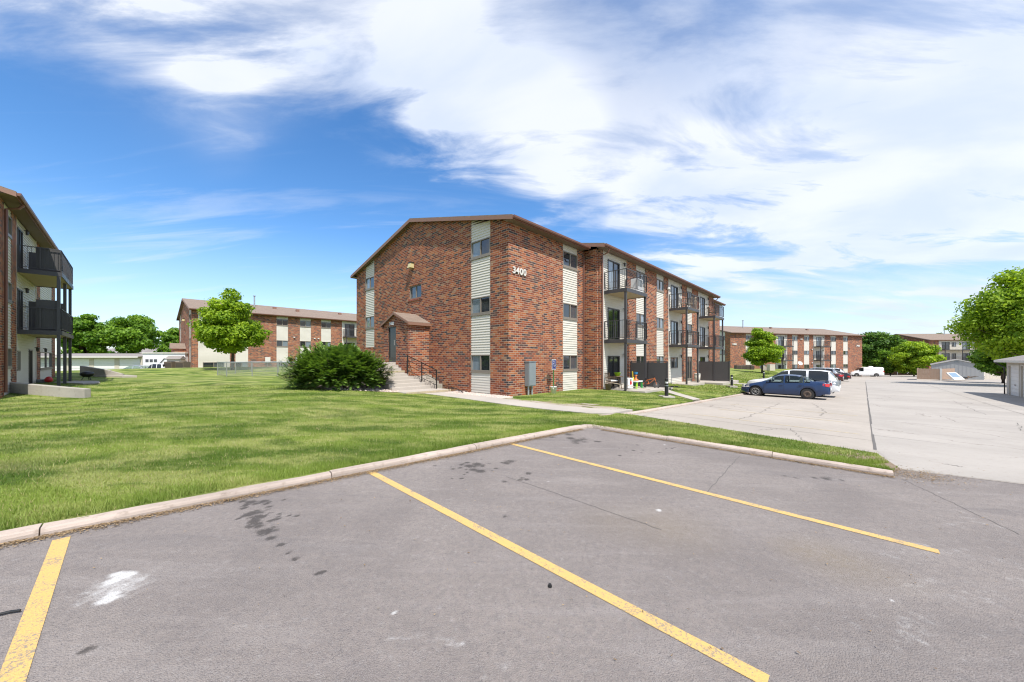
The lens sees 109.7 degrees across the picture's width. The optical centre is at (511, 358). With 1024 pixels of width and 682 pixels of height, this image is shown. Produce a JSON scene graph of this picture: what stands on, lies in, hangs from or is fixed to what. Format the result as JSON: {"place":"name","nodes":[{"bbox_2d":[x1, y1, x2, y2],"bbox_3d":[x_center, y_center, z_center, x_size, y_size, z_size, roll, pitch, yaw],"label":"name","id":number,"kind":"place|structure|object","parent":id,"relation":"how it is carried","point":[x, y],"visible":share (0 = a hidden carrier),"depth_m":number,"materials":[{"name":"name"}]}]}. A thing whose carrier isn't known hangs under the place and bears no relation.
{"place":"outdoors","nodes":[
{"label":"outdoors","id":0,"kind":"place"},
{"bbox_2d":[0,367,899,530],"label":"lawn","id":1,"kind":"structure","parent":0,"point":[206,376],"depth_m":8.42,"materials":[{"name":"plant"}]},
{"bbox_2d":[0,186,72,397],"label":"apartment building","id":2,"kind":"structure","parent":1,"relation":"on","point":[36,270],"depth_m":16.83,"materials":[{"name":"brick"}]},
{"bbox_2d":[8,348,11,368],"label":"window","id":3,"kind":"structure","parent":2,"relation":"in","point":[9,349],"depth_m":15.28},
{"bbox_2d":[8,281,11,303],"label":"window","id":4,"kind":"structure","parent":2,"relation":"in","point":[9,283],"depth_m":15.28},
{"bbox_2d":[8,215,11,239],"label":"window","id":5,"kind":"structure","parent":2,"relation":"in","point":[9,218],"depth_m":15.28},
{"bbox_2d":[17,351,20,370],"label":"window","id":6,"kind":"structure","parent":2,"relation":"in","point":[18,352],"depth_m":16.34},
{"bbox_2d":[17,288,22,329],"bbox_3d":[-22.565,-2.240,16.494,1.100,1.840,0.082,0,0,43],"label":"patio door","id":7,"kind":"structure","parent":2,"relation":"in","point":[19,292],"depth_m":16.81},
{"bbox_2d":[17,227,22,267],"bbox_3d":[-22.565,-4.990,16.494,1.100,1.840,0.082,0,0,43],"label":"patio door","id":8,"kind":"structure","parent":2,"relation":"in","point":[19,233],"depth_m":16.81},
{"bbox_2d":[28,350,32,383],"bbox_3d":[-24.416,0.490,18.248,0.800,1.880,0.082,0,0,43],"label":"patio door","id":9,"kind":"structure","parent":2,"relation":"in","point":[30,353],"depth_m":18.24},
{"bbox_2d":[40,352,52,369],"bbox_3d":[-27.972,0.142,21.620,4.400,1.045,0.090,0,0,43],"label":"window","id":10,"kind":"structure","parent":2,"relation":"in","point":[45,357],"depth_m":21.57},
{"bbox_2d":[36,376,52,382],"bbox_3d":[-24.854,1.115,19.200,0.660,0.330,0.304,0,0,0],"label":"toy pile","id":11,"kind":"object","parent":1,"relation":"on","point":[48,379],"visible":0.98,"depth_m":19.09,"materials":[{"name":"plastic"}]},
{"bbox_2d":[9,382,90,397],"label":"retaining wall","id":12,"kind":"structure","parent":1,"relation":"on","point":[43,390],"depth_m":14.91,"materials":[{"name":"concrete"}]},
{"bbox_2d":[52,381,99,383],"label":"patio","id":13,"kind":"structure","parent":1,"relation":"on","point":[82,382],"depth_m":18.95,"materials":[{"name":"concrete"}]},
{"bbox_2d":[56,314,114,353],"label":"broadleaf tree","id":14,"kind":"object","parent":1,"relation":"on","point":[86,338],"visible":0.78,"depth_m":56.10,"materials":[{"name":"green plant"}]},
{"bbox_2d":[79,371,94,379],"bbox_3d":[-25.347,1.042,21.500,0.600,0.565,0.585,0,0,0],"label":"grill","id":15,"kind":"object","parent":1,"relation":"on","point":[88,374],"visible":0.91,"depth_m":21.35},
{"bbox_2d":[55,353,142,370],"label":"garage row","id":16,"kind":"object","parent":1,"relation":"on","point":[114,360],"visible":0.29,"depth_m":43.03,"materials":[{"name":"beige paint"}]},
{"bbox_2d":[72,359,88,369],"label":"garage door","id":17,"kind":"structure","parent":16,"relation":"in","point":[76,363],"depth_m":43.03,"materials":[{"name":"white paint"}]},
{"bbox_2d":[94,359,113,368],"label":"garage door","id":18,"kind":"structure","parent":16,"relation":"in","point":[98,363],"depth_m":43.03,"materials":[{"name":"white paint"}]},
{"bbox_2d":[119,359,139,368],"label":"garage door","id":19,"kind":"structure","parent":16,"relation":"in","point":[123,363],"depth_m":43.03,"materials":[{"name":"white paint"}]},
{"bbox_2d":[80,366,124,376],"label":"retaining wall","id":20,"kind":"structure","parent":1,"relation":"on","point":[98,371],"depth_m":24.79,"materials":[{"name":"concrete"}]},
{"bbox_2d":[95,375,136,377],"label":"patio","id":21,"kind":"structure","parent":1,"relation":"on","point":[126,376],"depth_m":24.43,"materials":[{"name":"concrete"}]},
{"bbox_2d":[94,314,167,352],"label":"broadleaf tree","id":22,"kind":"object","parent":1,"relation":"on","point":[136,333],"visible":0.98,"depth_m":58.33,"materials":[{"name":"green plant"}]},
{"bbox_2d":[148,363,164,367],"bbox_3d":[-39.793,1.511,40.461,2.319,1.925,2.136,0,0,-8],"label":"parked car","id":23,"kind":"object","parent":1,"relation":"on","point":[159,365],"visible":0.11,"depth_m":39.74,"materials":[{"name":"white metal"}]},
{"bbox_2d":[142,352,187,367],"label":"white building","id":24,"kind":"structure","parent":1,"relation":"on","point":[150,358],"depth_m":42.60,"materials":[{"name":"paint"}]},
{"bbox_2d":[153,327,178,351],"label":"broadleaf tree","id":25,"kind":"object","parent":1,"relation":"on","point":[172,335],"visible":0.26,"depth_m":67.78,"materials":[{"name":"green plant"}]},
{"bbox_2d":[164,361,175,367],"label":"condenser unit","id":26,"kind":"object","parent":1,"relation":"on","point":[169,364],"visible":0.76,"depth_m":40.08,"materials":[{"name":"metal"}]},
{"bbox_2d":[165,356,185,361],"bbox_3d":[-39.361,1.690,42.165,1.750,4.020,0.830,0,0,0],"label":"garage","id":27,"kind":"structure","parent":1,"relation":"on","point":[176,358],"depth_m":41.90,"materials":[{"name":"beige paint"}]},
{"bbox_2d":[176,361,189,367],"bbox_3d":[-35.613,0.733,38.996,0.840,0.835,0.848,0,0,0],"label":"condenser unit","id":28,"kind":"object","parent":1,"relation":"on","point":[182,364],"visible":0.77,"depth_m":38.60,"materials":[{"name":"metal"}]},
{"bbox_2d":[187,288,272,369],"bbox_3d":[-25.925,-2.448,32.806,5.647,8.276,5.738,0,0,0],"label":"maple tree","id":29,"kind":"object","parent":1,"relation":"on","point":[230,326],"visible":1,"depth_m":31.87,"materials":[{"name":"green plant"}]},
{"bbox_2d":[217,361,296,375],"bbox_3d":[-18.935,0.945,30.100,8.939,1.390,5.861,0,0,0],"label":"dog run fence","id":30,"kind":"object","parent":1,"relation":"on","point":[273,366],"visible":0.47,"depth_m":27.48,"materials":[{"name":"grey"}]},
{"bbox_2d":[169,295,356,367],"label":"apartment building","id":31,"kind":"structure","parent":1,"relation":"on","point":[290,328],"depth_m":47.05,"materials":[{"name":"red brick"}]},
{"bbox_2d":[203,362,223,366],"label":"window","id":32,"kind":"structure","parent":31,"relation":"in","point":[205,364],"depth_m":41.78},
{"bbox_2d":[277,340,287,346],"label":"window","id":33,"kind":"structure","parent":31,"relation":"in","point":[280,343],"depth_m":46.94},
{"bbox_2d":[277,319,287,325],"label":"window","id":34,"kind":"structure","parent":31,"relation":"in","point":[280,322],"depth_m":46.93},
{"bbox_2d":[300,341,310,347],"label":"window","id":35,"kind":"structure","parent":31,"relation":"in","point":[305,343],"depth_m":48.90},
{"bbox_2d":[300,321,310,327],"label":"window","id":36,"kind":"structure","parent":31,"relation":"in","point":[302,323],"depth_m":48.90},
{"bbox_2d":[321,322,330,328],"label":"window","id":37,"kind":"structure","parent":31,"relation":"in","point":[327,325],"depth_m":50.85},
{"bbox_2d":[345,324,354,335],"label":"patio door","id":38,"kind":"structure","parent":31,"relation":"in","point":[350,327],"depth_m":53.34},
{"bbox_2d":[272,341,397,391],"bbox_3d":[-8.132,0.350,16.930,5.316,2.371,4.523,0,0,0],"label":"evergreen bush","id":39,"kind":"object","parent":1,"relation":"on","point":[339,365],"visible":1,"depth_m":15.92,"materials":[{"name":"green plant"}]},
{"bbox_2d":[310,384,393,391],"bbox_3d":[-7.169,1.451,17.451,3.946,0.347,3.889,0,0,35],"label":"gravel bed","id":40,"kind":"object","parent":1,"relation":"on","point":[362,386],"visible":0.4,"depth_m":16.55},
{"bbox_2d":[358,362,450,393],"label":"entrance steps","id":41,"kind":"structure","parent":1,"relation":"on","point":[402,381],"depth_m":18.38,"materials":[{"name":"concrete"}]},
{"bbox_2d":[407,355,436,388],"bbox_3d":[-4.716,0.685,18.833,1.882,1.730,0.058,0,0,22],"label":"handrail","id":42,"kind":"object","parent":41,"relation":"on","point":[421,371],"visible":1,"depth_m":18.81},
{"bbox_2d":[0,424,893,543],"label":"kerb","id":43,"kind":"structure","parent":1,"relation":"on","point":[24,532],"depth_m":4.79,"materials":[{"name":"concrete"}]},
{"bbox_2d":[524,361,536,394],"bbox_3d":[0.860,0.963,16.787,0.310,1.675,0.540,0,0,43],"label":"utility cabinet","id":44,"kind":"object","parent":1,"relation":"on","point":[530,373],"visible":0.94,"depth_m":16.66,"materials":[{"name":"grey metal"}]},
{"bbox_2d":[350,214,725,395],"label":"apartment building","id":45,"kind":"structure","parent":1,"relation":"on","point":[488,304],"depth_m":19.73,"materials":[{"name":"red brick"}]},
{"bbox_2d":[365,316,373,328],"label":"window","id":46,"kind":"structure","parent":45,"relation":"in","point":[369,321],"depth_m":25.36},
{"bbox_2d":[365,276,373,290],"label":"window","id":47,"kind":"structure","parent":45,"relation":"in","point":[369,282],"depth_m":25.39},
{"bbox_2d":[410,284,420,298],"bbox_3d":[-5.646,-3.935,21.284,1.320,0.770,0.082,0,0,43],"label":"window","id":48,"kind":"structure","parent":45,"relation":"in","point":[415,291],"depth_m":21.40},
{"bbox_2d":[471,354,489,372],"bbox_3d":[-1.498,0.248,17.263,1.380,0.875,0.090,0,0,43],"label":"window","id":49,"kind":"structure","parent":45,"relation":"in","point":[479,363],"depth_m":17.24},
{"bbox_2d":[471,295,489,315],"bbox_3d":[-1.498,-2.512,17.263,1.380,0.875,0.090,0,0,43],"label":"window","id":50,"kind":"structure","parent":45,"relation":"in","point":[479,305],"depth_m":17.24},
{"bbox_2d":[471,236,489,260],"bbox_3d":[-1.498,-5.252,17.263,1.380,0.875,0.090,0,0,43],"label":"window","id":51,"kind":"structure","parent":45,"relation":"in","point":[480,248],"depth_m":17.24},
{"bbox_2d":[563,355,577,371],"bbox_3d":[3.127,0.248,19.444,0.090,0.875,1.365,0,0,43],"label":"window","id":52,"kind":"structure","parent":45,"relation":"in","point":[570,362],"depth_m":19.43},
{"bbox_2d":[563,302,577,320],"bbox_3d":[3.127,-2.512,19.444,0.090,0.875,1.365,0,0,43],"label":"window","id":53,"kind":"structure","parent":45,"relation":"in","point":[570,311],"depth_m":19.43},
{"bbox_2d":[563,250,577,270],"bbox_3d":[3.127,-5.252,19.444,0.090,0.875,1.365,0,0,43],"label":"window","id":54,"kind":"structure","parent":45,"relation":"in","point":[570,261],"depth_m":19.43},
{"bbox_2d":[607,307,619,339],"bbox_3d":[5.926,-1.990,21.031,0.082,1.840,1.410,0,0,43],"label":"patio door","id":55,"kind":"structure","parent":45,"relation":"in","point":[613,314],"depth_m":20.95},
{"bbox_2d":[607,259,619,289],"bbox_3d":[5.926,-4.740,21.031,0.082,1.840,1.410,0,0,43],"label":"patio door","id":56,"kind":"structure","parent":45,"relation":"in","point":[612,265],"depth_m":20.95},
{"bbox_2d":[607,356,619,387],"bbox_3d":[5.926,0.760,21.031,0.082,1.840,1.410,0,0,43],"label":"patio door","id":57,"kind":"structure","parent":45,"relation":"in","point":[613,361],"depth_m":21.08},
{"bbox_2d":[636,313,643,326],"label":"window","id":58,"kind":"structure","parent":45,"relation":"in","point":[639,317],"depth_m":23.60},
{"bbox_2d":[657,317,663,329],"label":"window","id":59,"kind":"structure","parent":45,"relation":"in","point":[660,321],"depth_m":26.18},
{"bbox_2d":[657,279,663,292],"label":"window","id":60,"kind":"structure","parent":45,"relation":"in","point":[660,284],"depth_m":26.20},
{"bbox_2d":[671,321,677,344],"bbox_3d":[12.674,-1.990,28.150,0.082,1.840,1.450,0,0,43],"label":"patio door","id":61,"kind":"structure","parent":45,"relation":"in","point":[674,325],"depth_m":28.11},
{"bbox_2d":[671,285,677,307],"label":"patio door","id":62,"kind":"structure","parent":45,"relation":"in","point":[674,290],"depth_m":28.11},
{"bbox_2d":[671,357,677,367],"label":"window","id":63,"kind":"structure","parent":45,"relation":"in","point":[674,360],"depth_m":28.11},
{"bbox_2d":[688,356,691,379],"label":"window","id":64,"kind":"structure","parent":45,"relation":"in","point":[689,357],"depth_m":30.75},
{"bbox_2d":[700,327,704,346],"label":"patio door","id":65,"kind":"structure","parent":45,"relation":"in","point":[702,329],"depth_m":33.36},
{"bbox_2d":[700,296,704,315],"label":"patio door","id":66,"kind":"structure","parent":45,"relation":"in","point":[702,300],"depth_m":33.36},
{"bbox_2d":[550,386,556,393],"bbox_3d":[2.034,1.555,17.631,0.338,0.370,0.331,0,0,43],"label":"bucket","id":67,"kind":"object","parent":1,"relation":"on","point":[553,389],"visible":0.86,"depth_m":17.51,"materials":[{"name":"white paint"}]},
{"bbox_2d":[552,360,555,386],"bbox_3d":[2.042,0.865,17.622,0.078,1.630,0.330,0,0,43],"label":"accessible parking sign","id":68,"kind":"object","parent":67,"relation":"in","point":[553,365],"visible":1,"depth_m":17.61,"materials":[{"name":"blue metal"}]},
{"bbox_2d":[582,405,625,408],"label":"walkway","id":69,"kind":"structure","parent":1,"relation":"on","point":[604,407],"depth_m":12.46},
{"bbox_2d":[658,378,674,397],"bbox_3d":[7.335,1.420,17.100,0.560,0.960,0.560,0,0,0],"label":"bollard light","id":70,"kind":"object","parent":1,"relation":"on","point":[666,395],"visible":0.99,"depth_m":17.02,"materials":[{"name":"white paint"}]},
{"bbox_2d":[672,382,704,385],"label":"patio","id":71,"kind":"structure","parent":1,"relation":"on","point":[692,383],"depth_m":27.28,"materials":[{"name":"concrete"}]},
{"bbox_2d":[691,380,738,384],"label":"patio","id":72,"kind":"structure","parent":1,"relation":"on","point":[718,382],"depth_m":30.36,"materials":[{"name":"concrete"}]},
{"bbox_2d":[699,361,729,381],"bbox_3d":[17.773,1.155,31.689,2.430,1.890,0.080,0,0,43],"label":"privacy screen","id":73,"kind":"object","parent":72,"relation":"on","point":[722,371],"visible":0.79,"depth_m":31.54,"materials":[{"name":"wood"}]},
{"bbox_2d":[726,375,737,387],"bbox_3d":[16.771,1.720,27.500,0.560,0.960,0.560,0,0,0],"label":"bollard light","id":74,"kind":"object","parent":1,"relation":"on","point":[731,382],"visible":0.99,"depth_m":27.44,"materials":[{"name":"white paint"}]},
{"bbox_2d":[741,328,785,372],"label":"maple tree","id":75,"kind":"object","parent":1,"relation":"on","point":[763,348],"visible":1,"depth_m":49.17,"materials":[{"name":"green plant"}]},
{"bbox_2d":[766,364,774,370],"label":"transformer box","id":76,"kind":"object","parent":1,"relation":"on","point":[770,367],"visible":1,"depth_m":60.60,"materials":[{"name":"beige paint"}]},
{"bbox_2d":[720,320,865,375],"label":"apartment building","id":77,"kind":"structure","parent":1,"relation":"on","point":[808,348],"depth_m":72.15,"materials":[{"name":"red brick"}]},
{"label":"gravel bed","id":78,"kind":"structure","parent":1,"relation":"on","visible":0},
{"bbox_2d":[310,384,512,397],"bbox_3d":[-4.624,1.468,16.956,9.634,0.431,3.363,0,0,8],"label":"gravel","id":79,"kind":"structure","parent":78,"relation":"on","point":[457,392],"depth_m":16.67,"materials":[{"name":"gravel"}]},
{"bbox_2d":[0,428,1023,681],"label":"asphalt lot","id":80,"kind":"structure","parent":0,"point":[282,586],"depth_m":2.76,"materials":[{"name":"asphalt"}]},
{"bbox_2d":[0,609,20,614],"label":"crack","id":81,"kind":"object","parent":80,"relation":"on","point":[10,611],"visible":1,"depth_m":2.27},
{"bbox_2d":[0,536,70,681],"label":"parking line","id":82,"kind":"object","parent":80,"relation":"on","point":[16,665],"visible":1,"depth_m":2.23,"materials":[{"name":"paint"}]},
{"bbox_2d":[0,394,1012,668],"bbox_3d":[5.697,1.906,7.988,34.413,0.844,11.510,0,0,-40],"label":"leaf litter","id":83,"kind":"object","parent":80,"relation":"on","point":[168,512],"visible":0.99,"depth_m":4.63,"materials":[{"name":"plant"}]},
{"bbox_2d":[369,472,769,681],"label":"parking line","id":84,"kind":"object","parent":80,"relation":"on","point":[733,663],"visible":1,"depth_m":2.54,"materials":[{"name":"paint"}]},
{"bbox_2d":[511,444,939,553],"bbox_3d":[1.937,1.701,5.125,5.373,0.116,0.102,0,0,43],"label":"parking line","id":85,"kind":"object","parent":80,"relation":"on","point":[812,519],"visible":1,"depth_m":4.19,"materials":[{"name":"paint"}]},
{"bbox_2d":[0,0,1023,354],"label":"sky","id":86,"kind":"structure","parent":0,"point":[848,166],"materials":[{"name":"blue"}]},
{"bbox_2d":[424,392,631,413],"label":"path","id":87,"kind":"structure","parent":0,"point":[510,402],"depth_m":13.01,"materials":[{"name":"concrete"}]},
{"bbox_2d":[631,278,642,291],"bbox_3d":[7.256,-4.200,20.948,0.452,0.800,0.660,0,0,43],"label":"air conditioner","id":88,"kind":"object","parent":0,"point":[640,284],"visible":0.62,"depth_m":20.74,"materials":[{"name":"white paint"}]},
{"bbox_2d":[611,386,672,392],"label":"patio","id":89,"kind":"structure","parent":0,"point":[645,390],"depth_m":19.79,"materials":[{"name":"concrete"}]},
{"bbox_2d":[604,372,618,388],"bbox_3d":[5.563,1.242,20.079,0.637,0.920,0.550,0,0,-17],"label":"patio chair","id":90,"kind":"object","parent":89,"relation":"on","point":[608,378],"visible":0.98,"depth_m":19.95,"materials":[{"name":"wicker"}]},
{"bbox_2d":[627,378,632,388],"bbox_3d":[6.513,1.370,20.134,0.400,0.580,0.334,0,0,-32],"label":"pineapple bin","id":91,"kind":"object","parent":89,"relation":"on","point":[630,382],"visible":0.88,"depth_m":19.95,"materials":[{"name":"white paint"}]},
{"bbox_2d":[632,371,642,388],"bbox_3d":[7.098,1.209,20.688,0.500,0.982,0.855,0,0,43],"label":"toy table","id":92,"kind":"object","parent":89,"relation":"on","point":[635,380],"visible":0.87,"depth_m":20.62,"materials":[{"name":"white paint"}]},
{"bbox_2d":[630,361,667,386],"bbox_3d":[8.244,1.005,21.748,2.270,1.690,0.080,0,0,43],"label":"privacy screen","id":93,"kind":"object","parent":89,"relation":"on","point":[658,370],"visible":0.75,"depth_m":21.61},
{"bbox_2d":[639,376,660,387],"bbox_3d":[8.026,1.356,21.017,1.208,0.733,0.453,0,0,31],"label":"child bicycle","id":94,"kind":"object","parent":89,"relation":"on","point":[656,384],"visible":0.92,"depth_m":20.89,"materials":[{"name":"metal"}]},
{"bbox_2d":[662,390,699,400],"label":"path","id":95,"kind":"structure","parent":0,"point":[682,395],"depth_m":18.11,"materials":[{"name":"concrete"}]},
{"bbox_2d":[634,375,1023,483],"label":"concrete lot","id":96,"kind":"structure","parent":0,"point":[853,394],"depth_m":12.70,"materials":[{"name":"concrete"}]},
{"bbox_2d":[600,392,749,415],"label":"kerb","id":97,"kind":"structure","parent":96,"relation":"on","point":[658,408],"depth_m":14.27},
{"bbox_2d":[741,374,831,398],"bbox_3d":[16.791,1.683,22.200,1.965,1.450,4.338,0,0,-45],"label":"parked car","id":98,"kind":"object","parent":96,"relation":"on","point":[803,389],"visible":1,"depth_m":21.41,"materials":[{"name":"blue metal"}]},
{"bbox_2d":[747,368,840,396],"bbox_3d":[18.735,1.560,24.143,2.123,1.792,4.869,0,0,-45],"label":"parked car","id":99,"kind":"object","parent":96,"relation":"on","point":[819,374],"visible":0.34,"depth_m":22.88,"materials":[{"name":"metal"}]},
{"bbox_2d":[808,367,837,372],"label":"parked car","id":100,"kind":"object","parent":96,"relation":"on","point":[833,370],"visible":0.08,"depth_m":41.28,"materials":[{"name":"silver metal"}]},
{"bbox_2d":[836,370,851,380],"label":"parked car","id":101,"kind":"object","parent":96,"relation":"on","point":[847,376],"visible":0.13,"depth_m":44.17,"materials":[{"name":"red metal"}]},
{"bbox_2d":[850,366,883,376],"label":"parked car","id":102,"kind":"object","parent":96,"relation":"on","point":[871,371],"visible":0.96,"depth_m":73.56,"materials":[{"name":"white metal"}]},
{"bbox_2d":[865,382,876,449],"bbox_3d":[25.177,2.343,25.550,0.060,0.925,50.607,0,0,44],"label":"tarred joint","id":103,"kind":"object","parent":96,"relation":"on","point":[874,442],"visible":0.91,"depth_m":10.94,"materials":[{"name":"grey"}]},
{"bbox_2d":[860,331,906,371],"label":"broadleaf tree","id":104,"kind":"object","parent":96,"relation":"on","point":[873,343],"visible":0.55,"depth_m":90.32,"materials":[{"name":"green plant"}]},
{"bbox_2d":[873,350,899,375],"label":"broadleaf tree","id":105,"kind":"object","parent":96,"relation":"on","point":[883,362],"visible":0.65,"depth_m":77.85,"materials":[{"name":"green plant"}]},
{"bbox_2d":[887,341,946,376],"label":"maple tree","id":106,"kind":"object","parent":96,"relation":"on","point":[910,357],"visible":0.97,"depth_m":72.78,"materials":[{"name":"green plant"}]},
{"bbox_2d":[884,328,984,375],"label":"apartment building","id":107,"kind":"structure","parent":96,"relation":"on","point":[950,346],"depth_m":88.34,"materials":[{"name":"brick"}]},
{"bbox_2d":[942,342,949,349],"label":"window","id":108,"kind":"structure","parent":107,"relation":"in","point":[947,344],"depth_m":88.34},
{"bbox_2d":[917,368,954,379],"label":"dumpster enclosure","id":109,"kind":"object","parent":96,"relation":"on","point":[938,374],"visible":0.86,"depth_m":51.25,"materials":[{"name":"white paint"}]},
{"bbox_2d":[946,372,964,379],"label":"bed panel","id":110,"kind":"object","parent":96,"relation":"on","point":[954,376],"visible":1,"depth_m":48.84,"materials":[{"name":"white fabric"}]},
{"bbox_2d":[930,359,983,379],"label":"shed","id":111,"kind":"structure","parent":96,"relation":"on","point":[963,368],"depth_m":53.73,"materials":[{"name":"grey metal"}]},
{"bbox_2d":[943,266,1023,359],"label":"maple tree","id":112,"kind":"object","parent":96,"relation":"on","point":[991,321],"visible":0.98,"depth_m":35.93,"materials":[{"name":"green plant"}]},
{"bbox_2d":[966,348,1020,382],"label":"maple tree","id":113,"kind":"object","parent":96,"relation":"on","point":[988,365],"visible":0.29,"depth_m":43.37,"materials":[{"name":"green plant"}]},
{"bbox_2d":[984,372,1006,378],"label":"board fence","id":114,"kind":"object","parent":96,"relation":"on","point":[987,376],"visible":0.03,"depth_m":57.06,"materials":[{"name":"beige paint"}]},
{"bbox_2d":[994,355,1023,396],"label":"garage","id":115,"kind":"structure","parent":96,"relation":"on","point":[1015,375],"depth_m":25.06,"materials":[{"name":"beige paint"}]},
{"bbox_2d":[1010,366,1017,395],"bbox_3d":[35.022,1.595,25.049,0.090,2.170,2.200,0,0,43],"label":"garage door","id":116,"kind":"structure","parent":115,"relation":"in","point":[1014,369],"depth_m":25.22,"materials":[{"name":"white paint"}]},
{"bbox_2d":[865,380,1023,482],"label":"concrete lane","id":117,"kind":"structure","parent":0,"point":[990,448],"depth_m":11.12,"materials":[{"name":"concrete"}]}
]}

